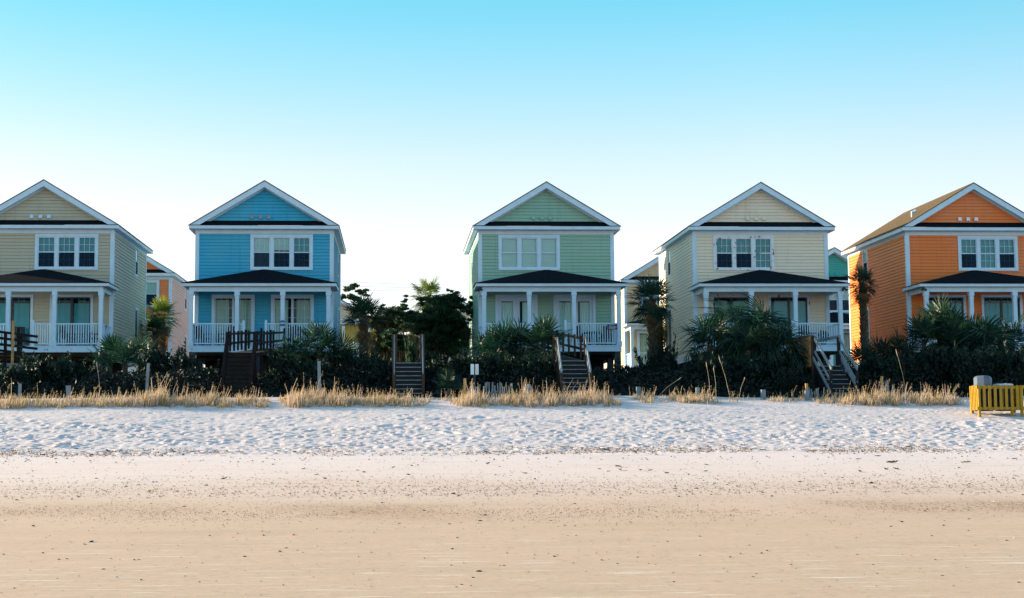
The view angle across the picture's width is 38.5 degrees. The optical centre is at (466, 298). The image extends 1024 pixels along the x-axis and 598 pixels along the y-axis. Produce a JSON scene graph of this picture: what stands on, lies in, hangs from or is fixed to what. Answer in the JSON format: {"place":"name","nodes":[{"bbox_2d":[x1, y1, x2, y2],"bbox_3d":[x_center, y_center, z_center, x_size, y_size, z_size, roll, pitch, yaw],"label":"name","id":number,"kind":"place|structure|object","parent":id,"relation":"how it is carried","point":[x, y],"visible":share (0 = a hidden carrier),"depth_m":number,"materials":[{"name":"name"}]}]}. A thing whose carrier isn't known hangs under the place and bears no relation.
{"place":"outdoors","nodes":[
{"label":"outdoors","id":0,"kind":"place"},
{"bbox_2d":[340,299,369,356],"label":"beach house","id":1,"kind":"structure","parent":0,"point":[350,330],"depth_m":136.01,"materials":[{"name":"yellow wood"}]},
{"bbox_2d":[0,394,1023,597],"bbox_3d":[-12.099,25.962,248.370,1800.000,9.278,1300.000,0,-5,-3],"label":"ground","id":2,"kind":"structure","parent":0,"point":[400,561],"depth_m":25.38,"materials":[{"name":"beige sand"}]},
{"bbox_2d":[0,320,37,367],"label":"boardwalk","id":3,"kind":"structure","parent":2,"relation":"on","point":[19,340],"depth_m":64.25,"materials":[{"name":"brown wood"}]},
{"bbox_2d":[0,357,44,394],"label":"shrub","id":4,"kind":"object","parent":2,"relation":"on","point":[12,373],"visible":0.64,"depth_m":58.55,"materials":[{"name":"green plant"}]},
{"bbox_2d":[16,346,72,393],"bbox_3d":[-17.395,3.133,60.190,2.230,2.467,2.061,0,-5,-3],"label":"shrub","id":5,"kind":"object","parent":2,"relation":"on","point":[41,375],"visible":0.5,"depth_m":59.85,"materials":[{"name":"green plant"}]},
{"bbox_2d":[43,349,100,394],"bbox_3d":[-16.113,3.177,59.775,2.300,2.273,2.277,0,-5,-3],"label":"shrub","id":6,"kind":"object","parent":2,"relation":"on","point":[65,369],"visible":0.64,"depth_m":59.36,"materials":[{"name":"green plant"}]},
{"bbox_2d":[0,179,152,391],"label":"beach house","id":7,"kind":"structure","parent":2,"relation":"on","point":[71,264],"depth_m":73.52,"materials":[{"name":"beige wood"}]},
{"bbox_2d":[0,295,33,345],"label":"door","id":8,"kind":"structure","parent":7,"relation":"in","point":[23,312],"depth_m":73.31,"materials":[{"name":"glass"}]},
{"bbox_2d":[34,234,98,269],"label":"window","id":9,"kind":"structure","parent":7,"relation":"in","point":[52,251],"depth_m":73.63,"materials":[{"name":"white glass"}]},
{"bbox_2d":[49,295,92,345],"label":"door","id":10,"kind":"structure","parent":7,"relation":"in","point":[83,312],"depth_m":73.43,"materials":[{"name":"glass"}]},
{"bbox_2d":[80,331,129,391],"bbox_3d":[-15.380,2.858,62.354,2.225,2.997,2.308,0,-5,-5],"label":"palmetto","id":11,"kind":"object","parent":2,"relation":"on","point":[103,349],"visible":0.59,"depth_m":62.13,"materials":[{"name":"green plant"}]},
{"bbox_2d":[94,337,143,391],"bbox_3d":[-14.467,2.880,61.302,2.291,2.791,2.336,3,-6,-35],"label":"palmetto","id":12,"kind":"object","parent":2,"relation":"on","point":[126,352],"visible":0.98,"depth_m":61.16,"materials":[{"name":"green plant"}]},
{"bbox_2d":[125,332,167,373],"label":"palmetto","id":13,"kind":"object","parent":2,"relation":"on","point":[142,346],"visible":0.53,"depth_m":63.37,"materials":[{"name":"green plant"}]},
{"bbox_2d":[140,313,171,354],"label":"cabbage palm","id":14,"kind":"object","parent":2,"relation":"on","point":[153,326],"visible":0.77,"depth_m":81.76,"materials":[{"name":"green plant"}]},
{"bbox_2d":[129,341,186,384],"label":"shrub","id":15,"kind":"object","parent":2,"relation":"on","point":[156,359],"visible":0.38,"depth_m":62.78,"materials":[{"name":"green plant"}]},
{"bbox_2d":[128,256,188,372],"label":"beach house","id":16,"kind":"structure","parent":2,"relation":"on","point":[161,279],"depth_m":95.69,"materials":[{"name":"pink"}]},
{"bbox_2d":[146,280,158,307],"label":"window","id":17,"kind":"structure","parent":16,"relation":"in","point":[152,286],"depth_m":95.56,"materials":[{"name":"white glass"}]},
{"bbox_2d":[146,294,179,358],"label":"cabbage palm","id":18,"kind":"object","parent":2,"relation":"on","point":[161,304],"visible":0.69,"depth_m":84.31,"materials":[{"name":"green plant"}]},
{"bbox_2d":[161,348,206,388],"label":"shrub","id":19,"kind":"object","parent":2,"relation":"on","point":[181,363],"visible":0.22,"depth_m":62.19,"materials":[{"name":"green plant"}]},
{"bbox_2d":[188,359,220,394],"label":"shrub","id":20,"kind":"object","parent":2,"relation":"on","point":[209,369],"visible":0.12,"depth_m":60.81,"materials":[{"name":"green plant"}]},
{"bbox_2d":[220,328,284,394],"bbox_3d":[-9.291,2.833,64.396,1.282,4.064,13.330,0,-5,-1],"label":"dune stair","id":21,"kind":"object","parent":2,"relation":"on","point":[238,369],"visible":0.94,"depth_m":59.30,"materials":[{"name":"brown wood"}]},
{"bbox_2d":[182,180,345,375],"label":"beach house","id":22,"kind":"structure","parent":2,"relation":"on","point":[257,267],"depth_m":73.98,"materials":[{"name":"blue wood"}]},
{"bbox_2d":[211,295,254,345],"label":"door","id":23,"kind":"structure","parent":22,"relation":"in","point":[220,308],"depth_m":73.83,"materials":[{"name":"white glass"}]},
{"bbox_2d":[250,234,312,269],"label":"window","id":24,"kind":"structure","parent":22,"relation":"in","point":[299,256],"depth_m":74.15,"materials":[{"name":"white glass"}]},
{"bbox_2d":[271,295,313,345],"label":"door","id":25,"kind":"structure","parent":22,"relation":"in","point":[305,308],"depth_m":73.97,"materials":[{"name":"white glass"}]},
{"bbox_2d":[265,345,301,394],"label":"shrub","id":26,"kind":"object","parent":2,"relation":"on","point":[277,365],"visible":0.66,"depth_m":59.72,"materials":[{"name":"green plant"}]},
{"bbox_2d":[263,334,313,378],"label":"palmetto","id":27,"kind":"object","parent":2,"relation":"on","point":[292,347],"visible":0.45,"depth_m":61.91,"materials":[{"name":"green plant"}]},
{"bbox_2d":[287,350,332,391],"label":"shrub","id":28,"kind":"object","parent":2,"relation":"on","point":[310,364],"visible":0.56,"depth_m":59.41,"materials":[{"name":"green plant"}]},
{"bbox_2d":[289,318,352,367],"bbox_3d":[-6.098,2.483,61.314,3.072,3.517,2.941,1,-5,-11],"label":"palmetto","id":29,"kind":"object","parent":2,"relation":"on","point":[314,334],"visible":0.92,"depth_m":61.13,"materials":[{"name":"green plant"}]},
{"bbox_2d":[322,330,368,389],"bbox_3d":[-5.128,2.764,61.805,2.481,3.031,2.734,-3,-6,29],"label":"palmetto","id":30,"kind":"object","parent":2,"relation":"on","point":[341,344],"visible":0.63,"depth_m":61.57,"materials":[{"name":"green plant"}]},
{"bbox_2d":[341,283,369,303],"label":"pine tree","id":31,"kind":"object","parent":2,"relation":"on","point":[352,287],"visible":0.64,"depth_m":150.08,"materials":[{"name":"green plant"}]},
{"bbox_2d":[337,291,388,359],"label":"cabbage palm","id":32,"kind":"object","parent":2,"relation":"on","point":[360,309],"visible":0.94,"depth_m":67.75,"materials":[{"name":"green plant"}]},
{"bbox_2d":[342,346,391,390],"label":"shrub","id":33,"kind":"object","parent":2,"relation":"on","point":[371,363],"visible":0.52,"depth_m":60.41,"materials":[{"name":"green plant"}]},
{"bbox_2d":[366,305,409,364],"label":"olive tree","id":34,"kind":"object","parent":2,"relation":"on","point":[392,323],"visible":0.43,"depth_m":85.52,"materials":[{"name":"green plant"}]},
{"bbox_2d":[377,294,412,362],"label":"juniper tree","id":35,"kind":"object","parent":2,"relation":"on","point":[389,332],"visible":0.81,"depth_m":83.92,"materials":[{"name":"green plant"}]},
{"bbox_2d":[392,334,424,396],"bbox_3d":[-2.810,3.770,68.546,1.310,3.059,22.688,0,-5,-3],"label":"dune stair","id":36,"kind":"object","parent":2,"relation":"on","point":[416,372],"visible":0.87,"depth_m":58.35,"materials":[{"name":"grey wood"}]},
{"bbox_2d":[404,336,419,362],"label":"shrub","id":37,"kind":"object","parent":2,"relation":"on","point":[410,352],"visible":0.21,"depth_m":82.90,"materials":[{"name":"green plant"}]},
{"bbox_2d":[409,276,444,360],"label":"cabbage palm","id":38,"kind":"object","parent":2,"relation":"on","point":[428,290],"visible":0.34,"depth_m":94.11,"materials":[{"name":"green plant"}]},
{"bbox_2d":[425,352,445,390],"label":"shrub","id":39,"kind":"object","parent":2,"relation":"on","point":[433,368],"visible":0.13,"depth_m":61.72,"materials":[{"name":"green plant"}]},
{"bbox_2d":[403,288,472,361],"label":"bushy tree","id":40,"kind":"object","parent":2,"relation":"on","point":[446,331],"visible":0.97,"depth_m":79.75,"materials":[{"name":"green plant"}]},
{"bbox_2d":[430,366,469,395],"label":"palmetto","id":41,"kind":"object","parent":2,"relation":"on","point":[447,380],"visible":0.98,"depth_m":57.45,"materials":[{"name":"green plant"}]},
{"bbox_2d":[433,355,473,390],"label":"shrub","id":42,"kind":"object","parent":2,"relation":"on","point":[456,364],"visible":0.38,"depth_m":60.65,"materials":[{"name":"green plant"}]},
{"bbox_2d":[471,364,478,389],"bbox_3d":[0.323,3.344,58.305,0.320,1.497,0.160,0,-5,-3],"label":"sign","id":43,"kind":"object","parent":2,"relation":"on","point":[474,370],"visible":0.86,"depth_m":58.31,"materials":[{"name":"white metal"}]},
{"bbox_2d":[0,372,969,409],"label":"dune grass","id":44,"kind":"structure","parent":2,"relation":"on","point":[159,397],"depth_m":53.90,"materials":[{"name":"beige plant"}]},
{"bbox_2d":[459,323,516,371],"bbox_3d":[0.956,2.603,62.588,2.486,3.339,2.682,-3,-6,30],"label":"palmetto","id":45,"kind":"object","parent":2,"relation":"on","point":[477,340],"visible":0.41,"depth_m":62.60,"materials":[{"name":"green plant"}]},
{"bbox_2d":[464,378,512,398],"bbox_3d":[0.834,3.522,55.554,1.867,1.028,0.119,0,-5,-3],"label":"sand fence","id":46,"kind":"object","parent":2,"relation":"on","point":[485,387],"visible":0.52,"depth_m":55.52,"materials":[{"name":"wood"}]},
{"bbox_2d":[459,342,519,391],"bbox_3d":[0.943,3.065,60.517,2.521,2.458,2.655,0,-5,-3],"label":"shrub","id":47,"kind":"object","parent":2,"relation":"on","point":[486,361],"visible":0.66,"depth_m":59.99,"materials":[{"name":"green plant"}]},
{"bbox_2d":[473,316,526,386],"bbox_3d":[1.554,2.432,61.989,2.693,3.582,2.796,1,-5,-15],"label":"palmetto","id":48,"kind":"object","parent":2,"relation":"on","point":[503,332],"visible":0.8,"depth_m":61.66,"materials":[{"name":"green plant"}]},
{"bbox_2d":[0,363,1023,398],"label":"undergrowth","id":49,"kind":"object","parent":2,"relation":"on","point":[113,382],"visible":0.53,"depth_m":58.83,"materials":[{"name":"green plant"}]},
{"bbox_2d":[0,441,1023,596],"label":"shell grit","id":50,"kind":"object","parent":2,"relation":"on","point":[616,450],"visible":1,"depth_m":29.51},
{"bbox_2d":[495,317,545,361],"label":"palmetto","id":51,"kind":"object","parent":2,"relation":"on","point":[524,338],"visible":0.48,"depth_m":62.00,"materials":[{"name":"green plant"}]},
{"bbox_2d":[499,345,555,389],"bbox_3d":[2.561,3.083,60.205,2.452,2.348,2.435,0,-5,-3],"label":"shrub","id":52,"kind":"object","parent":2,"relation":"on","point":[541,363],"visible":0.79,"depth_m":59.66,"materials":[{"name":"green plant"}]},
{"bbox_2d":[512,312,575,389],"bbox_3d":[3.169,2.289,61.247,3.160,3.743,2.813,-5,-7,42],"label":"palmetto","id":53,"kind":"object","parent":2,"relation":"on","point":[543,333],"visible":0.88,"depth_m":61.06,"materials":[{"name":"green plant"}]},
{"bbox_2d":[463,181,627,371],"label":"beach house","id":54,"kind":"structure","parent":2,"relation":"on","point":[546,248],"depth_m":74.69,"materials":[{"name":"green wood"}]},
{"bbox_2d":[495,295,537,329],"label":"door","id":55,"kind":"structure","parent":54,"relation":"in","point":[502,309],"depth_m":74.51,"materials":[{"name":"white glass"}]},
{"bbox_2d":[498,235,559,269],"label":"window","id":56,"kind":"structure","parent":54,"relation":"in","point":[515,252],"depth_m":74.82,"materials":[{"name":"white glass"}]},
{"bbox_2d":[553,295,595,344],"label":"door","id":57,"kind":"structure","parent":54,"relation":"in","point":[563,309],"depth_m":74.66,"materials":[{"name":"white glass"}]},
{"bbox_2d":[510,325,591,393],"bbox_3d":[3.616,2.742,64.889,1.373,4.224,13.716,0,-5,-7],"label":"dune stair","id":58,"kind":"object","parent":2,"relation":"on","point":[570,369],"visible":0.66,"depth_m":59.38,"materials":[{"name":"grey wood"}]},
{"bbox_2d":[605,256,659,368],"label":"beach house","id":59,"kind":"structure","parent":2,"relation":"on","point":[633,335],"depth_m":100.95,"materials":[{"name":"beige wood"}]},
{"bbox_2d":[637,331,648,365],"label":"door","id":60,"kind":"structure","parent":59,"relation":"in","point":[641,335],"depth_m":100.91,"materials":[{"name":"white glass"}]},
{"bbox_2d":[614,356,658,392],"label":"shrub","id":61,"kind":"object","parent":2,"relation":"on","point":[647,367],"visible":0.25,"depth_m":61.95,"materials":[{"name":"green plant"}]},
{"bbox_2d":[624,273,680,391],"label":"cabbage palm","id":62,"kind":"object","parent":2,"relation":"on","point":[653,313],"visible":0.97,"depth_m":67.53,"materials":[{"name":"green plant"}]},
{"bbox_2d":[633,342,673,371],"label":"shrub","id":63,"kind":"object","parent":2,"relation":"on","point":[655,358],"visible":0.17,"depth_m":65.09,"materials":[{"name":"green plant"}]},
{"bbox_2d":[642,303,667,351],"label":"cabbage palm","id":64,"kind":"object","parent":2,"relation":"on","point":[661,336],"visible":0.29,"depth_m":82.54,"materials":[{"name":"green plant"}]},
{"bbox_2d":[654,332,678,369],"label":"shrub","id":65,"kind":"object","parent":2,"relation":"on","point":[660,350],"visible":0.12,"depth_m":66.36,"materials":[{"name":"green plant"}]},
{"bbox_2d":[654,355,714,392],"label":"shrub","id":66,"kind":"object","parent":2,"relation":"on","point":[687,365],"visible":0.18,"depth_m":61.37,"materials":[{"name":"green plant"}]},
{"bbox_2d":[675,310,758,390],"bbox_3d":[10.455,2.544,62.582,3.491,4.176,4.459,2,-6,-22],"label":"cabbage palm","id":67,"kind":"object","parent":2,"relation":"on","point":[710,328],"visible":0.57,"depth_m":62.33,"materials":[{"name":"green plant"}]},
{"bbox_2d":[689,350,752,392],"bbox_3d":[10.523,3.208,60.507,2.674,2.137,2.538,0,-5,-3],"label":"shrub","id":68,"kind":"object","parent":2,"relation":"on","point":[727,362],"visible":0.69,"depth_m":60.03,"materials":[{"name":"green plant"}]},
{"bbox_2d":[680,297,765,389],"bbox_3d":[11.387,2.089,63.344,4.280,4.557,4.739,4,-7,-36],"label":"cabbage palm","id":69,"kind":"object","parent":2,"relation":"on","point":[732,313],"visible":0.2,"depth_m":63.16,"materials":[{"name":"green plant"}]},
{"bbox_2d":[652,182,849,375],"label":"beach house","id":70,"kind":"structure","parent":2,"relation":"on","point":[767,244],"depth_m":75.28,"materials":[{"name":"beige wood"}]},
{"bbox_2d":[711,295,748,344],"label":"door","id":71,"kind":"structure","parent":70,"relation":"in","point":[731,297],"depth_m":75.06,"materials":[{"name":"metal"}]},
{"bbox_2d":[713,235,774,270],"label":"window","id":72,"kind":"structure","parent":70,"relation":"in","point":[730,252],"depth_m":75.32,"materials":[{"name":"white glass"}]},
{"bbox_2d":[768,295,810,336],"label":"door","id":73,"kind":"structure","parent":70,"relation":"in","point":[803,307],"depth_m":75.25,"materials":[{"name":"wood"}]},
{"bbox_2d":[709,319,795,391],"bbox_3d":[11.954,3.021,61.873,4.097,4.574,4.267,-3,-6,25],"label":"cabbage palm","id":74,"kind":"object","parent":2,"relation":"on","point":[752,336],"visible":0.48,"depth_m":61.42,"materials":[{"name":"green plant"}]},
{"bbox_2d":[707,288,805,367],"bbox_3d":[12.409,1.940,62.870,4.807,4.835,4.696,0,-5,-3],"label":"cabbage palm","id":75,"kind":"object","parent":2,"relation":"on","point":[757,311],"visible":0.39,"depth_m":62.56,"materials":[{"name":"green plant"}]},
{"bbox_2d":[730,354,785,395],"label":"shrub","id":76,"kind":"object","parent":2,"relation":"on","point":[755,371],"visible":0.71,"depth_m":60.07,"materials":[{"name":"green plant"}]},
{"bbox_2d":[739,315,831,394],"bbox_3d":[12.966,2.868,62.144,4.385,4.479,4.368,1,-5,-13],"label":"cabbage palm","id":77,"kind":"object","parent":2,"relation":"on","point":[797,357],"visible":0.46,"depth_m":61.50,"materials":[{"name":"green plant"}]},
{"bbox_2d":[768,361,802,392],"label":"shrub","id":78,"kind":"object","parent":2,"relation":"on","point":[783,374],"visible":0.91,"depth_m":59.27,"materials":[{"name":"green plant"}]},
{"bbox_2d":[785,334,859,395],"bbox_3d":[14.886,2.940,61.553,1.388,3.165,6.465,0,-5,-3],"label":"dune stair","id":79,"kind":"object","parent":2,"relation":"on","point":[828,376],"visible":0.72,"depth_m":60.11,"materials":[{"name":"beige wood"}]},
{"bbox_2d":[817,247,850,365],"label":"beach house","id":80,"kind":"structure","parent":2,"relation":"on","point":[838,264],"depth_m":101.75,"materials":[{"name":"teal wood"}]},
{"bbox_2d":[829,287,848,312],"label":"window","id":81,"kind":"structure","parent":80,"relation":"in","point":[833,299],"depth_m":101.77,"materials":[{"name":"white glass"}]},
{"bbox_2d":[843,330,850,364],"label":"door","id":82,"kind":"structure","parent":80,"relation":"in","point":[846,336],"depth_m":101.65,"materials":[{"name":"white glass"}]},
{"bbox_2d":[835,336,881,369],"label":"palmetto","id":83,"kind":"object","parent":2,"relation":"on","point":[863,353],"visible":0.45,"depth_m":64.88,"materials":[{"name":"green plant"}]},
{"bbox_2d":[844,265,878,360],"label":"cabbage palm","id":84,"kind":"object","parent":2,"relation":"on","point":[863,297],"visible":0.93,"depth_m":73.60,"materials":[{"name":"green plant"}]},
{"bbox_2d":[846,348,889,394],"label":"shrub","id":85,"kind":"object","parent":2,"relation":"on","point":[867,365],"visible":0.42,"depth_m":61.41,"materials":[{"name":"green plant"}]},
{"bbox_2d":[857,334,898,365],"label":"palmetto","id":86,"kind":"object","parent":2,"relation":"on","point":[877,346],"visible":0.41,"depth_m":64.41,"materials":[{"name":"green plant"}]},
{"bbox_2d":[868,345,929,392],"bbox_3d":[18.069,3.122,60.853,2.404,2.403,2.348,0,-5,-3],"label":"shrub","id":87,"kind":"object","parent":2,"relation":"on","point":[892,365],"visible":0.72,"depth_m":60.22,"materials":[{"name":"green plant"}]},
{"bbox_2d":[879,325,919,357],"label":"palmetto","id":88,"kind":"object","parent":2,"relation":"on","point":[897,343],"visible":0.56,"depth_m":63.84,"materials":[{"name":"green plant"}]},
{"bbox_2d":[896,312,953,352],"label":"palmetto","id":89,"kind":"object","parent":2,"relation":"on","point":[921,327],"visible":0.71,"depth_m":63.52,"materials":[{"name":"green plant"}]},
{"bbox_2d":[900,343,956,392],"bbox_3d":[19.297,3.074,60.939,2.440,2.576,2.586,-4,-7,37],"label":"shrub","id":90,"kind":"object","parent":2,"relation":"on","point":[934,365],"visible":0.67,"depth_m":60.37,"materials":[{"name":"green plant"}]},
{"bbox_2d":[887,294,974,354],"bbox_3d":[21.171,2.185,64.648,4.584,4.788,4.109,1,-6,-16],"label":"cabbage palm","id":91,"kind":"object","parent":2,"relation":"on","point":[943,320],"visible":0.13,"depth_m":64.35,"materials":[{"name":"green plant"}]},
{"bbox_2d":[841,182,1023,392],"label":"beach house","id":92,"kind":"structure","parent":2,"relation":"on","point":[963,246],"depth_m":75.92,"materials":[{"name":"orange wood"}]},
{"bbox_2d":[929,295,966,341],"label":"door","id":93,"kind":"structure","parent":92,"relation":"in","point":[963,297],"depth_m":75.61,"materials":[{"name":"metal"}]},
{"bbox_2d":[957,236,1018,270],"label":"window","id":94,"kind":"structure","parent":92,"relation":"in","point":[984,258],"depth_m":75.95,"materials":[{"name":"white glass"}]},
{"bbox_2d":[981,295,1023,339],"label":"door","id":95,"kind":"structure","parent":92,"relation":"in","point":[988,309],"depth_m":75.76,"materials":[{"name":"metal"}]},
{"bbox_2d":[905,292,968,384],"bbox_3d":[20.851,1.952,64.129,3.116,4.778,3.242,2,-6,-23],"label":"palmetto","id":96,"kind":"object","parent":2,"relation":"on","point":[938,313],"visible":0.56,"depth_m":64.01,"materials":[{"name":"green plant"}]},
{"bbox_2d":[935,309,990,350],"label":"palmetto","id":97,"kind":"object","parent":2,"relation":"on","point":[947,335],"visible":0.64,"depth_m":63.05,"materials":[{"name":"green plant"}]},
{"bbox_2d":[930,338,998,392],"bbox_3d":[20.670,2.960,60.483,2.554,2.694,2.494,0,-5,-3],"label":"shrub","id":98,"kind":"object","parent":2,"relation":"on","point":[966,366],"visible":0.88,"depth_m":59.81,"materials":[{"name":"green plant"}]},
{"bbox_2d":[950,311,1006,348],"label":"palmetto","id":99,"kind":"object","parent":2,"relation":"on","point":[977,317],"visible":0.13,"depth_m":64.06,"materials":[{"name":"green plant"}]},
{"bbox_2d":[945,312,1023,359],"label":"cabbage palm","id":100,"kind":"object","parent":2,"relation":"on","point":[974,336],"visible":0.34,"depth_m":62.20,"materials":[{"name":"green plant"}]},
{"bbox_2d":[964,343,1023,383],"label":"shrub","id":101,"kind":"object","parent":2,"relation":"on","point":[997,360],"visible":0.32,"depth_m":60.53,"materials":[{"name":"green plant"}]},
{"bbox_2d":[969,385,1023,416],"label":"bin stand","id":102,"kind":"object","parent":2,"relation":"on","point":[1016,393],"visible":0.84,"depth_m":52.45,"materials":[{"name":"yellow paint"}]},
{"bbox_2d":[972,375,992,410],"bbox_3d":[18.680,3.407,52.889,0.690,1.285,0.690,1,-5,-11],"label":"trash can","id":103,"kind":"object","parent":102,"relation":"in","point":[981,380],"visible":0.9,"depth_m":52.65,"materials":[{"name":"grey plastic"}]},
{"bbox_2d":[993,383,1012,410],"bbox_3d":[19.430,3.542,52.913,0.690,1.015,0.690,1,-5,-11],"label":"trash can","id":104,"kind":"object","parent":102,"relation":"in","point":[1003,397],"visible":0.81,"depth_m":52.62,"materials":[{"name":"grey plastic"}]},
{"bbox_2d":[975,317,1022,351],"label":"palmetto","id":105,"kind":"object","parent":2,"relation":"on","point":[1006,325],"visible":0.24,"depth_m":63.16,"materials":[{"name":"green plant"}]},
{"bbox_2d":[995,309,1023,357],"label":"palmetto","id":106,"kind":"object","parent":2,"relation":"on","point":[1017,329],"visible":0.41,"depth_m":63.93,"materials":[{"name":"green plant"}]},
{"bbox_2d":[997,340,1023,385],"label":"shrub","id":107,"kind":"object","parent":2,"relation":"on","point":[1019,366],"visible":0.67,"depth_m":60.32,"materials":[{"name":"green plant"}]},
{"bbox_2d":[0,0,1023,367],"label":"sky","id":108,"kind":"structure","parent":0,"point":[406,125],"materials":[{"name":"blue"}]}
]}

